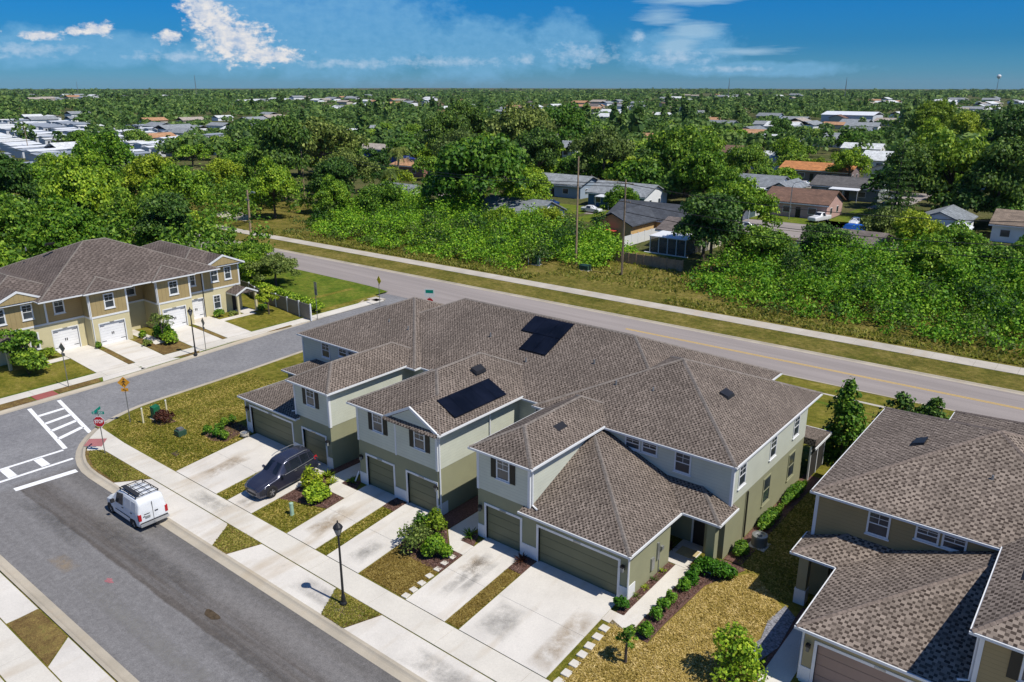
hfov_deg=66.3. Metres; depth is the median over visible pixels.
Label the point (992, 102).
distant house
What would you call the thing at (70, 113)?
distant house
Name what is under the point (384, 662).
kerb
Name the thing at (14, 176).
broadleaf tree
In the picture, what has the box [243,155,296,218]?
broadleaf tree
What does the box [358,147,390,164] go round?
tree
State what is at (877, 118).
distant house
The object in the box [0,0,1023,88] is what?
sky
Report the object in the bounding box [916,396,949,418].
young tree
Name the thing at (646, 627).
clipped shrub
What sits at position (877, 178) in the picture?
tree
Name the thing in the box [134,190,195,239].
broadleaf tree
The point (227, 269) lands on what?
window
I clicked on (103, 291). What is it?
townhouse
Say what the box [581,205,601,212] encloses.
parked car
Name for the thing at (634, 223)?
ranch house
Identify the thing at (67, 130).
mobile home
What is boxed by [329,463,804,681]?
entry path
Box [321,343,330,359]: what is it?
window
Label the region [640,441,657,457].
window
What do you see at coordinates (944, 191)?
tree
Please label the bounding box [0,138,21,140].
mobile home
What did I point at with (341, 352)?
window
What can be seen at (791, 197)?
street lamp
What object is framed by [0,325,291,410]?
planting strip
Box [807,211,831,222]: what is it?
pickup truck
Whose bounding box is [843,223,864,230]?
covered boat
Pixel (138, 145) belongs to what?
mobile home
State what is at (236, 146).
tree
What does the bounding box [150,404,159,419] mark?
utility box
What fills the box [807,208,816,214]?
window
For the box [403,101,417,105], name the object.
distant house
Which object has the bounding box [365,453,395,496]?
garage door
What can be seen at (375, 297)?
road sidewalk
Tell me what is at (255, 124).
tree
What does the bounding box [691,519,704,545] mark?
entry door
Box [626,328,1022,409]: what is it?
yellow centre line
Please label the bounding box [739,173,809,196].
ranch house
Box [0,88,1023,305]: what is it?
ground
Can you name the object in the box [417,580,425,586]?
stepping stone
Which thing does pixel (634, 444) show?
window
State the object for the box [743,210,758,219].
privacy fence
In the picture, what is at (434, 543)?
shrub
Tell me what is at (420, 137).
tree
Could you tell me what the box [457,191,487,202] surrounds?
tree
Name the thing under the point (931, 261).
broadleaf tree
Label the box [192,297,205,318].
garage door
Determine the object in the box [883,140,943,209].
broadleaf tree
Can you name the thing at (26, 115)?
distant house
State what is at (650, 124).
tree
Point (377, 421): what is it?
window
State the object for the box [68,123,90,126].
mobile home
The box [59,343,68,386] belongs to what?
warning sign
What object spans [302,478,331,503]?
shrub
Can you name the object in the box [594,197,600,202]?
window
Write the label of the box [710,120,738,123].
house
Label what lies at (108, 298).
window
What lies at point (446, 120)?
broadleaf tree
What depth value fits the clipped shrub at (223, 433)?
56.81 m
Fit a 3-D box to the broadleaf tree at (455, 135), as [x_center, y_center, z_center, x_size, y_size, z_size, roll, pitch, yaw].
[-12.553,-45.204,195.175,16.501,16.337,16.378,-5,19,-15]
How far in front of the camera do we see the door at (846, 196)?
180.37 m
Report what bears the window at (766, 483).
in the townhouse row
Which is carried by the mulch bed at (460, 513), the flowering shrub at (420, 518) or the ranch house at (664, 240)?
the flowering shrub at (420, 518)
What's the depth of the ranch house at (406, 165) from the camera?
228.94 m
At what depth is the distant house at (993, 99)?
1229.29 m
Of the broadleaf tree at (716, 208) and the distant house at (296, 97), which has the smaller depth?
the broadleaf tree at (716, 208)
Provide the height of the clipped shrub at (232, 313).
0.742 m
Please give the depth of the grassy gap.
104.93 m
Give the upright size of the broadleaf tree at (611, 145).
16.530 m
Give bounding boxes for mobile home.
[0,136,16,138]
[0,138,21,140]
[0,139,29,142]
[0,141,34,150]
[1,128,30,134]
[2,119,29,123]
[3,142,41,152]
[8,145,45,155]
[14,147,54,157]
[21,132,53,137]
[24,147,66,159]
[27,151,70,161]
[29,134,65,141]
[34,124,60,129]
[38,125,66,131]
[38,135,53,142]
[39,138,60,144]
[46,120,67,123]
[51,127,76,131]
[52,128,84,133]
[58,122,86,124]
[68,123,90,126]
[73,124,101,128]
[121,124,143,128]
[124,139,159,149]
[128,151,150,162]
[133,141,163,148]
[142,145,156,153]
[150,148,173,156]
[156,136,176,142]
[203,133,223,137]
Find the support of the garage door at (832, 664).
in the townhouse at (908, 549)
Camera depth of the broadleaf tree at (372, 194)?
146.21 m
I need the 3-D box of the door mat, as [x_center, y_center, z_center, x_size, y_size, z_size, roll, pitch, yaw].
[9.625,11.586,42.950,1.050,0.025,0.850,14,23,37]
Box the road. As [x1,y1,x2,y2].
[29,200,1023,421]
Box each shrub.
[8,346,51,373]
[95,341,101,348]
[138,330,146,337]
[142,339,152,345]
[151,323,170,336]
[152,408,175,422]
[159,330,178,343]
[160,326,177,335]
[202,424,211,433]
[208,427,220,436]
[213,308,224,316]
[213,423,224,429]
[219,429,229,439]
[220,417,229,425]
[228,414,236,422]
[229,310,237,315]
[257,304,267,309]
[300,464,322,486]
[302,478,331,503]
[396,522,433,553]
[412,510,430,529]
[420,532,453,557]
[422,506,447,532]
[612,594,629,608]
[636,620,654,637]
[649,606,663,620]
[656,597,671,610]
[664,589,677,603]
[676,576,691,590]
[684,569,699,585]
[690,563,702,574]
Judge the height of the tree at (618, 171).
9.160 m
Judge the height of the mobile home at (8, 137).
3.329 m
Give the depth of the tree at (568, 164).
197.75 m
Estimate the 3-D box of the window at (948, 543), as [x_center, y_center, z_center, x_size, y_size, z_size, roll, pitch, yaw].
[19.747,9.074,35.022,1.100,0.790,0.110,14,23,37]
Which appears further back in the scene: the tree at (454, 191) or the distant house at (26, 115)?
the distant house at (26, 115)
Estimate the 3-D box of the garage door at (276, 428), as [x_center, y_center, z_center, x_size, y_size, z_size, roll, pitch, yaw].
[-17.113,6.166,56.087,5.180,2.260,0.220,14,23,37]
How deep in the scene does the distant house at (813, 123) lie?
465.69 m
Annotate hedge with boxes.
[39,347,58,358]
[239,273,324,310]
[694,555,739,578]
[732,539,749,556]
[756,503,783,530]
[781,479,807,506]
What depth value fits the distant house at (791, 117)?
539.96 m
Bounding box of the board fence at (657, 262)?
[614,251,683,271]
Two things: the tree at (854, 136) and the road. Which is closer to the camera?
the road
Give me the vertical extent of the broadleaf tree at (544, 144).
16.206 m
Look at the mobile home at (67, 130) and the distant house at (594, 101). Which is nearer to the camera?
the mobile home at (67, 130)
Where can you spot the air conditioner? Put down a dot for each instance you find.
(759, 539)
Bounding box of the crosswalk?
[0,400,90,490]
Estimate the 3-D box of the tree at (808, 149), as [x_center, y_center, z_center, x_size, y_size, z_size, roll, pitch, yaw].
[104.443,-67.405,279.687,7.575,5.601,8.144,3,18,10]
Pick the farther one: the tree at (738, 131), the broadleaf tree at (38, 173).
the tree at (738, 131)
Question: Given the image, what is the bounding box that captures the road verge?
[13,186,1023,391]
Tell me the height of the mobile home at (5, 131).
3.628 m
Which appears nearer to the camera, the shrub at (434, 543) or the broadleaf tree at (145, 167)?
the shrub at (434, 543)
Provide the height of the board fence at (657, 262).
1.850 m
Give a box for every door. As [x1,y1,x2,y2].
[51,325,81,352]
[98,318,127,345]
[162,305,188,328]
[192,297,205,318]
[232,295,239,309]
[249,404,294,447]
[301,426,328,466]
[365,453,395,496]
[406,470,438,510]
[484,502,521,553]
[536,524,620,596]
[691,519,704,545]
[795,207,800,217]
[809,640,913,681]
[844,191,848,199]
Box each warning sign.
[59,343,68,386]
[117,377,130,421]
[201,318,205,348]
[377,276,380,302]
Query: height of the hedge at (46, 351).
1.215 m
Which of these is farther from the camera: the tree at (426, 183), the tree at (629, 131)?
the tree at (629, 131)
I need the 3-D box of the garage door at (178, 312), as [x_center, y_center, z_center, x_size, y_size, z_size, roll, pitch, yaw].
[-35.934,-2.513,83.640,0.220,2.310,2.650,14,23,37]
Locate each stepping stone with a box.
[401,592,410,598]
[409,586,417,592]
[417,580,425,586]
[425,573,433,578]
[553,677,564,681]
[560,668,571,677]
[568,659,580,667]
[576,650,588,658]
[584,641,595,649]
[592,632,603,640]
[598,624,609,632]
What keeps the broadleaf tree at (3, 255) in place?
on the ground at (981, 226)
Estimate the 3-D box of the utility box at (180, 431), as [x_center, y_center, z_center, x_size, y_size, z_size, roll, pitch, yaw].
[-24.568,6.729,58.075,0.650,0.630,0.650,14,23,37]
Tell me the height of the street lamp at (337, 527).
4.840 m
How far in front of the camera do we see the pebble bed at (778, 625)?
36.74 m
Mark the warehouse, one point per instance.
(826, 115)
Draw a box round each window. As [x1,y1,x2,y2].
[0,309,7,325]
[20,303,33,321]
[30,332,41,349]
[52,300,65,314]
[102,292,115,309]
[126,286,135,296]
[168,280,178,295]
[189,275,195,287]
[210,270,218,282]
[213,294,222,309]
[223,266,231,279]
[305,389,315,408]
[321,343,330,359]
[338,348,346,357]
[372,413,383,434]
[413,431,425,452]
[495,459,509,484]
[563,188,568,193]
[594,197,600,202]
[625,436,640,452]
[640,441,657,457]
[672,452,691,476]
[737,461,747,490]
[760,473,771,507]
[768,435,777,461]
[782,205,790,212]
[786,449,795,481]
[792,415,800,439]
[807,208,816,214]
[858,192,865,197]
[864,511,890,541]
[912,526,939,547]
[939,534,967,550]
[999,229,1010,237]
[1016,658,1023,681]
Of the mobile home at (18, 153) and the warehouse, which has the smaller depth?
the mobile home at (18, 153)
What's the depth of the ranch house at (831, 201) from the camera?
156.86 m
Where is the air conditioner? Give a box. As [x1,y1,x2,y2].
[748,531,770,551]
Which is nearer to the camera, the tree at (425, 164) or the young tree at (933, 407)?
the young tree at (933, 407)
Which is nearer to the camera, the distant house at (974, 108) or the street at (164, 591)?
the street at (164, 591)
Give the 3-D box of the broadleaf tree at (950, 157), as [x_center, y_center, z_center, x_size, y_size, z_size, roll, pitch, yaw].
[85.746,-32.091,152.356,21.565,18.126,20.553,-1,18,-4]
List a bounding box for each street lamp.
[187,307,197,354]
[333,520,346,605]
[788,181,804,218]
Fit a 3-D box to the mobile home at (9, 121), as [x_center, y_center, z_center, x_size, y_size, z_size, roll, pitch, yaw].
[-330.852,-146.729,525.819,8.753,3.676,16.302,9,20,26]
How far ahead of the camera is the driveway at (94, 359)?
77.63 m
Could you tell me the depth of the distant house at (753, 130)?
373.76 m
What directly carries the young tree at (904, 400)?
on the lawn at (817, 414)
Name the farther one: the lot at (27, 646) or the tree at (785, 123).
the tree at (785, 123)
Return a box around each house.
[21,114,42,117]
[25,116,58,122]
[26,97,45,100]
[44,142,76,150]
[64,95,78,98]
[64,111,90,116]
[64,116,86,121]
[138,117,167,122]
[142,122,168,126]
[147,132,176,139]
[152,124,194,130]
[168,128,192,135]
[175,117,203,122]
[193,125,209,130]
[205,122,232,127]
[211,115,232,120]
[216,211,250,220]
[239,116,266,119]
[259,112,277,114]
[261,114,283,118]
[289,96,303,99]
[310,98,323,101]
[326,97,340,100]
[337,100,352,103]
[345,96,359,98]
[361,143,421,162]
[389,158,433,176]
[389,182,421,193]
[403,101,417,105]
[480,194,566,215]
[543,172,598,198]
[562,140,575,156]
[572,100,590,103]
[585,180,666,209]
[589,100,607,103]
[590,199,688,241]
[591,106,604,111]
[597,113,620,119]
[599,101,612,105]
[599,109,621,112]
[644,216,720,257]
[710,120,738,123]
[721,145,765,154]
[733,128,766,133]
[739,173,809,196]
[743,125,766,128]
[750,151,781,169]
[753,121,767,126]
[756,113,784,117]
[764,121,802,127]
[766,186,845,218]
[779,160,861,180]
[781,116,810,119]
[790,117,811,123]
[795,225,894,251]
[802,120,822,128]
[809,175,888,202]
[814,133,841,147]
[823,121,844,128]
[829,114,847,121]
[839,119,872,121]
[840,142,886,154]
[844,122,881,129]
[844,126,874,131]
[862,150,893,156]
[863,164,884,177]
[870,152,891,166]
[873,117,899,125]
[925,204,977,226]
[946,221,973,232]
[962,106,985,110]
[981,98,1000,100]
[981,101,998,105]
[989,208,1023,242]
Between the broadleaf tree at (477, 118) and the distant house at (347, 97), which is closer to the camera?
the broadleaf tree at (477, 118)
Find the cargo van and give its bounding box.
[107,479,168,527]
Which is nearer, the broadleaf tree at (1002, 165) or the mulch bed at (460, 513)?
the mulch bed at (460, 513)
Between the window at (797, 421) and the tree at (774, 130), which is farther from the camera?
the tree at (774, 130)
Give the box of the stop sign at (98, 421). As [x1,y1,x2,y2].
[92,406,105,453]
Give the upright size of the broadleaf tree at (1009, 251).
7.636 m
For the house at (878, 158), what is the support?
on the ground at (981, 226)
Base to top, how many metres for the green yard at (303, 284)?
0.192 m
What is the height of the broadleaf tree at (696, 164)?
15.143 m
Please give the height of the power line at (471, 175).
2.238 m
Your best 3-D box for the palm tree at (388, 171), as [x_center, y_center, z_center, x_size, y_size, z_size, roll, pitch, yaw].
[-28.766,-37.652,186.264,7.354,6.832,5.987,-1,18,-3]
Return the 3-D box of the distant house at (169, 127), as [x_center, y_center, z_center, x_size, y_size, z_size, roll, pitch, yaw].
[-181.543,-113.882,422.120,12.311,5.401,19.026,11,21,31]
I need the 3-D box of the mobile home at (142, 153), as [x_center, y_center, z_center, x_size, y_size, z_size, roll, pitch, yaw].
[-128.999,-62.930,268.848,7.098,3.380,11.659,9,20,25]
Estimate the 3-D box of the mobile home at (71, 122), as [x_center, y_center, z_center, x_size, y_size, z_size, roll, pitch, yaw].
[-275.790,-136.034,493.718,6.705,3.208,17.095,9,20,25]
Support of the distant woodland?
on the ground at (981, 226)
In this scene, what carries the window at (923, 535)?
in the townhouse at (908, 549)
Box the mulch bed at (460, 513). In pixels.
[151,419,819,677]
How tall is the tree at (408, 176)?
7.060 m
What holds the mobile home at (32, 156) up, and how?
on the ground at (981, 226)
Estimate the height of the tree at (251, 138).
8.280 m
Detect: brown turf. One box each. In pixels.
[88,449,379,626]
[360,544,520,627]
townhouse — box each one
[0,237,257,370]
[789,407,1023,681]
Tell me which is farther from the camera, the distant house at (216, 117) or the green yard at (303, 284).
the distant house at (216, 117)
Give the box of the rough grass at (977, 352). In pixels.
[252,226,1023,365]
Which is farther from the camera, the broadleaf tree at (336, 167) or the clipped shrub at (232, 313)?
the broadleaf tree at (336, 167)
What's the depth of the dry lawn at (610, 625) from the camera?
36.19 m
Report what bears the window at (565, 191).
in the ranch house at (566, 191)
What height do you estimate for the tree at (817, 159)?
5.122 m
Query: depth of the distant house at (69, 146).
291.99 m
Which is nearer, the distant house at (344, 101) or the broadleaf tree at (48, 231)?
the broadleaf tree at (48, 231)
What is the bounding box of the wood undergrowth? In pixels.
[0,151,321,265]
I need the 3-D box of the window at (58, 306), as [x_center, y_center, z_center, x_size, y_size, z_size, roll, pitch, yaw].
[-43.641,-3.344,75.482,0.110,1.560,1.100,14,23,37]
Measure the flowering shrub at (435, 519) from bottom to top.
1.609 m
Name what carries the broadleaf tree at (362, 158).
on the ground at (981, 226)
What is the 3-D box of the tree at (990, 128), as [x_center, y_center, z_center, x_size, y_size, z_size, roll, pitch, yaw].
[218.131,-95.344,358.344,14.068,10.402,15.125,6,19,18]
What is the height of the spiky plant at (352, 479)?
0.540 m
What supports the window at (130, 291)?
in the townhouse at (103, 291)
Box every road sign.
[314,282,317,318]
[424,289,434,300]
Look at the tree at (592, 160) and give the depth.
213.61 m
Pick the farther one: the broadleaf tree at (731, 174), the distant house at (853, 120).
the distant house at (853, 120)
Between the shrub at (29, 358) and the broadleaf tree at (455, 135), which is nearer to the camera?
the shrub at (29, 358)
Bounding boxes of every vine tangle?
[309,191,1023,347]
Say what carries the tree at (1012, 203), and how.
on the ground at (981, 226)
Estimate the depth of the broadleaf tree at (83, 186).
123.21 m
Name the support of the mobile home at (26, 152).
on the ground at (981, 226)
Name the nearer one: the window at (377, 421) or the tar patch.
the tar patch
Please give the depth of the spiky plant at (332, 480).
50.59 m
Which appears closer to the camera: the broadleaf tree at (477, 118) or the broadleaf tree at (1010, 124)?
the broadleaf tree at (1010, 124)
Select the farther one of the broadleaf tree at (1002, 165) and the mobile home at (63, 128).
the mobile home at (63, 128)
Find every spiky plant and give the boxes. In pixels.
[321,469,334,476]
[323,475,339,483]
[345,477,357,482]
[462,527,476,538]
[514,551,527,562]
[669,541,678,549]
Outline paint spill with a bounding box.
[104,578,113,582]
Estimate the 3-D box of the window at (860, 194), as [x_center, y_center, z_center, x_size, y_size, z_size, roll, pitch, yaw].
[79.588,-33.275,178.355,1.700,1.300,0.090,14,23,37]
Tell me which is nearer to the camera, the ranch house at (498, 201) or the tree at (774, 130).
the ranch house at (498, 201)
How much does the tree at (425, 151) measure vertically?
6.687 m
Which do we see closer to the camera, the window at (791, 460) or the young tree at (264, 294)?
the window at (791, 460)
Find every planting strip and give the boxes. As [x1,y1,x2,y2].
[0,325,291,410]
[7,446,380,665]
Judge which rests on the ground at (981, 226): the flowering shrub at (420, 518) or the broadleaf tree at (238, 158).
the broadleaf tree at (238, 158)
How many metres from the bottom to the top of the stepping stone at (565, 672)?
0.105 m
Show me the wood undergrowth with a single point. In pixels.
(115, 229)
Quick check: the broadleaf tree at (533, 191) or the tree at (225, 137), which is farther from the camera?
the tree at (225, 137)
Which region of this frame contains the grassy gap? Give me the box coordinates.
[544,262,697,300]
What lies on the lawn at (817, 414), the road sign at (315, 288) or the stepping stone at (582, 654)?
the stepping stone at (582, 654)
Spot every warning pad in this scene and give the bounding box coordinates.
[31,390,57,399]
[84,438,106,445]
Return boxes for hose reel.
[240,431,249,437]
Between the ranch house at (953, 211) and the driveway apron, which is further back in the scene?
the ranch house at (953, 211)
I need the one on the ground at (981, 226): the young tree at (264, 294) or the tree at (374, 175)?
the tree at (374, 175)
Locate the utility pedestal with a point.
(291, 507)
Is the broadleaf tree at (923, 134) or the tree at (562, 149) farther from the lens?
the tree at (562, 149)
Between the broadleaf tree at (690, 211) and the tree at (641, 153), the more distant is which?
the tree at (641, 153)
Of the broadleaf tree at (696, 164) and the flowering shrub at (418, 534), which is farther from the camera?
the broadleaf tree at (696, 164)
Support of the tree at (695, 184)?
on the ground at (981, 226)
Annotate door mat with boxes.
[675,546,699,558]
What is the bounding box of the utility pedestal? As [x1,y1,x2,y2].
[289,502,293,515]
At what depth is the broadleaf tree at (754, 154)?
201.03 m
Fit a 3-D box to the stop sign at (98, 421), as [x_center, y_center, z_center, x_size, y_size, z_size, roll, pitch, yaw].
[-28.937,6.385,55.222,0.619,3.540,0.619,17,24,41]
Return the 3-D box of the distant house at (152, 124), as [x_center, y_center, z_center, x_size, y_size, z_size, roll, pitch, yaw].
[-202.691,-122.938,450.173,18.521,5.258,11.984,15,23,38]
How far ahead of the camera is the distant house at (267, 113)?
635.42 m
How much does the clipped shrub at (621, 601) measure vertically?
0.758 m
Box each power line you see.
[301,149,619,183]
[302,152,624,186]
[627,202,1023,245]
[627,212,1023,258]
[629,184,1019,221]
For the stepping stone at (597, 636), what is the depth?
36.72 m
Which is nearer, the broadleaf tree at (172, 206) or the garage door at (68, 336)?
the garage door at (68, 336)
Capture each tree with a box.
[0,151,41,203]
[0,191,50,252]
[0,240,25,267]
[0,328,42,369]
[16,159,57,201]
[25,194,105,252]
[34,152,90,180]
[36,151,113,217]
[56,150,124,189]
[65,130,90,141]
[69,129,136,176]
[97,187,166,225]
[115,152,175,187]
[121,128,153,141]
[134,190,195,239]
[139,161,215,203]
[146,313,173,341]
[166,133,203,158]
[172,144,211,166]
[187,210,216,242]
[203,157,252,188]
[204,143,223,159]
[205,134,231,146]
[216,139,253,158]
[217,240,274,276]
[222,148,276,174]
[226,127,248,139]
[234,251,272,276]
[239,135,255,142]
[243,113,312,200]
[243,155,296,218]
[243,252,301,285]
[251,121,263,133]
[254,286,278,313]
[283,116,369,167]
[305,155,357,193]
[305,173,314,180]
[310,173,352,210]
[321,147,380,204]
[336,146,362,155]
[352,159,394,183]
[354,179,409,211]
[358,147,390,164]
[362,129,375,136]
[373,122,396,130]
[376,168,403,182]
[378,164,417,182]
[380,136,427,157]
[388,147,412,182]
[397,133,424,144]
[400,123,423,134]
[409,147,435,159]
[411,156,437,173]
[412,178,435,195]
[415,129,429,143]
[420,133,531,199]
[421,109,470,149]
[430,126,480,156]
[440,99,488,137]
[442,186,478,201]
[449,131,509,193]
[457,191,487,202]
[482,206,519,230]
[483,100,556,147]
[499,163,553,200]
[509,140,518,150]
[516,126,563,168]
[522,166,549,191]
[527,205,563,226]
[531,158,567,172]
[537,101,593,158]
[550,155,594,176]
[557,143,565,150]
[564,134,589,151]
[567,126,634,179]
[567,151,607,170]
[579,162,617,179]
[588,125,608,132]
[599,184,640,208]
[601,158,651,182]
[606,154,642,169]
[615,623,637,662]
[618,162,667,185]
[619,146,662,161]
[627,129,648,138]
[628,137,647,148]
[641,124,728,197]
[645,121,656,128]
[650,123,668,128]
[658,168,708,200]
[666,164,674,196]
[671,191,745,270]
[672,138,727,194]
[679,192,722,259]
[684,171,737,193]
[699,127,725,135]
[700,125,712,128]
[708,165,753,193]
[709,121,723,130]
[709,175,782,229]
[709,621,767,681]
[721,142,775,172]
[724,129,747,136]
[724,224,802,265]
[735,158,772,173]
[750,166,781,175]
[764,126,785,133]
[768,117,795,132]
[769,134,806,160]
[776,151,811,165]
[776,166,802,179]
[796,144,816,154]
[799,222,851,255]
[800,128,820,138]
[807,378,870,464]
[811,158,831,162]
[825,145,872,176]
[834,130,868,144]
[858,206,909,235]
[860,161,941,207]
[863,142,919,215]
[867,131,881,137]
[871,391,917,421]
[872,129,885,137]
[879,207,946,252]
[880,160,903,192]
[882,126,896,133]
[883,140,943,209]
[894,128,1014,195]
[894,232,960,280]
[903,99,956,129]
[907,115,955,144]
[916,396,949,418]
[923,219,990,257]
[926,181,953,195]
[927,179,1003,212]
[927,188,971,208]
[948,109,989,134]
[959,133,1023,227]
[964,238,1023,279]
[973,190,1023,212]
[975,122,998,132]
[976,129,993,134]
[978,106,1023,143]
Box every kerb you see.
[0,300,368,414]
[0,555,138,681]
[28,198,1023,394]
[75,350,426,681]
[782,374,955,410]
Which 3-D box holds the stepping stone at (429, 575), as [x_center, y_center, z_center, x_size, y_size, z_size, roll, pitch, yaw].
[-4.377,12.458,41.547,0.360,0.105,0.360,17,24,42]
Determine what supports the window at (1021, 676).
in the townhouse at (908, 549)
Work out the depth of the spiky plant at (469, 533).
44.53 m
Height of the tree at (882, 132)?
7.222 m
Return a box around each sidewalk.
[0,299,383,403]
[0,620,59,681]
[85,428,549,681]
[215,224,1023,375]
[368,296,889,407]
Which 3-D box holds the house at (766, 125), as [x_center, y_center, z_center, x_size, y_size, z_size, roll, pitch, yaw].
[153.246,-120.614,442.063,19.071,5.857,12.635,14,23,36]
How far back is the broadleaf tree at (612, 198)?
150.00 m
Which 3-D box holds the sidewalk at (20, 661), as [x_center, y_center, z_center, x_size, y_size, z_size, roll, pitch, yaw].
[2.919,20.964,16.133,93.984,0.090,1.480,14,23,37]
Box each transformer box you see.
[531,255,541,265]
[579,263,590,271]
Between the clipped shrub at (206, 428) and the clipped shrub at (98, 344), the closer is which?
the clipped shrub at (206, 428)
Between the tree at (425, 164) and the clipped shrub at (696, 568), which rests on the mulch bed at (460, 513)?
the clipped shrub at (696, 568)
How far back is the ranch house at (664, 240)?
122.64 m
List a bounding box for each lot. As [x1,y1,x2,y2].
[0,231,358,399]
[0,572,116,681]
[85,352,954,681]
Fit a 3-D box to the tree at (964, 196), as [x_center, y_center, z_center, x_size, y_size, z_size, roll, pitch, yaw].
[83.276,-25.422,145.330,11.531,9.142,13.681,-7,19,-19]
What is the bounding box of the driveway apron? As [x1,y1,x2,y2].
[0,479,493,681]
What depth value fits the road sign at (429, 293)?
84.16 m
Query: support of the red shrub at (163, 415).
on the mulch bed at (460, 513)
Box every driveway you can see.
[48,307,255,380]
[176,433,615,678]
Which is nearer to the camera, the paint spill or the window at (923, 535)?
the window at (923, 535)
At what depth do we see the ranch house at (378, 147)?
272.16 m
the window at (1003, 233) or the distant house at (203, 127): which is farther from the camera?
the distant house at (203, 127)
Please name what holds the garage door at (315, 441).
in the townhouse row
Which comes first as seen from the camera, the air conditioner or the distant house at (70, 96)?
the air conditioner
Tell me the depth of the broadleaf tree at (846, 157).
206.51 m
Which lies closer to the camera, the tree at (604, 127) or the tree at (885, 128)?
the tree at (604, 127)
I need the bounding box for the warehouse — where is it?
[821,111,883,121]
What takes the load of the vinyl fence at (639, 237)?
on the ground at (981, 226)
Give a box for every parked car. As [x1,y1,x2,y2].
[245,444,317,498]
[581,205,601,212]
[737,221,753,229]
[849,217,861,223]
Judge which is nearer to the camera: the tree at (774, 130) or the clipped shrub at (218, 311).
the clipped shrub at (218, 311)
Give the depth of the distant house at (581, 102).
1029.63 m
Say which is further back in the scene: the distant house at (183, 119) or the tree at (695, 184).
the distant house at (183, 119)
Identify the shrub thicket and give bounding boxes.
[305,177,637,268]
[679,222,1023,355]
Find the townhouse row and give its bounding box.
[237,297,831,599]
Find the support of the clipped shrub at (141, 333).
on the lawn at (17, 379)
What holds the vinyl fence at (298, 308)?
on the lot at (101, 378)
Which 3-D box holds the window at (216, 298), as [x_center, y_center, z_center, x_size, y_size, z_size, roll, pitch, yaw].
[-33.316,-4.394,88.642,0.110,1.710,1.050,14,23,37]
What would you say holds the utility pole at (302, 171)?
on the ground at (981, 226)
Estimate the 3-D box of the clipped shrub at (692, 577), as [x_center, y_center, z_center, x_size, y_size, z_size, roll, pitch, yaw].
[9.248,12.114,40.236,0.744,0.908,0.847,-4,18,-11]
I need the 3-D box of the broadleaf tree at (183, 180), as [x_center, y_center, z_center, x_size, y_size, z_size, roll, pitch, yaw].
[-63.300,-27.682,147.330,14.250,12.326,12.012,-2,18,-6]
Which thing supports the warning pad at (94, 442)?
on the sidewalk at (489, 662)
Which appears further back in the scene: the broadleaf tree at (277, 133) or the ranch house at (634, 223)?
the broadleaf tree at (277, 133)
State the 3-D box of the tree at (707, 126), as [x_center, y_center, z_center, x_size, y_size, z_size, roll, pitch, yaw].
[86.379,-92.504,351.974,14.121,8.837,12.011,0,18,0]
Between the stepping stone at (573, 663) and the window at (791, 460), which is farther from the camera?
the window at (791, 460)
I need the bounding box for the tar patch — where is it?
[204,609,220,619]
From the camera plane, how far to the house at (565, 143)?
287.62 m
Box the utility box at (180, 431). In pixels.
[174,426,186,437]
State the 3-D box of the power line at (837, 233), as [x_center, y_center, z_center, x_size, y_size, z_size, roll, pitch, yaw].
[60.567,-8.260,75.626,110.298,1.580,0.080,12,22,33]
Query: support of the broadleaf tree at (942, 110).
on the ground at (981, 226)
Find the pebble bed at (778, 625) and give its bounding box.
[749,606,794,661]
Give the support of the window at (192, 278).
in the townhouse at (103, 291)
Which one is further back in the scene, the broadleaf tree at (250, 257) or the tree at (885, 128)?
the tree at (885, 128)
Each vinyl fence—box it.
[240,280,311,320]
[624,228,658,246]
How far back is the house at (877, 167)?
214.90 m
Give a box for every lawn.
[0,288,378,396]
[95,360,883,681]
[559,181,877,259]
[559,573,781,681]
[803,401,876,457]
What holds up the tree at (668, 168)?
on the ground at (981, 226)
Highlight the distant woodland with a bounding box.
[0,87,1023,154]
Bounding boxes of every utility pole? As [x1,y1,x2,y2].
[245,190,254,238]
[300,147,305,198]
[575,156,578,263]
[617,180,633,274]
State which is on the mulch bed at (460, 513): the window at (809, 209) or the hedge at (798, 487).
the hedge at (798, 487)
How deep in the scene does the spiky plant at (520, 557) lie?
42.26 m
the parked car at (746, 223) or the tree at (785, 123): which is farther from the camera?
the tree at (785, 123)
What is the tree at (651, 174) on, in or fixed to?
on the ground at (981, 226)
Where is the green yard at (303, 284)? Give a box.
[239,268,387,310]
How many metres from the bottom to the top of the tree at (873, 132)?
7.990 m
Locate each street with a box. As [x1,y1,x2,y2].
[0,293,407,681]
[439,176,964,254]

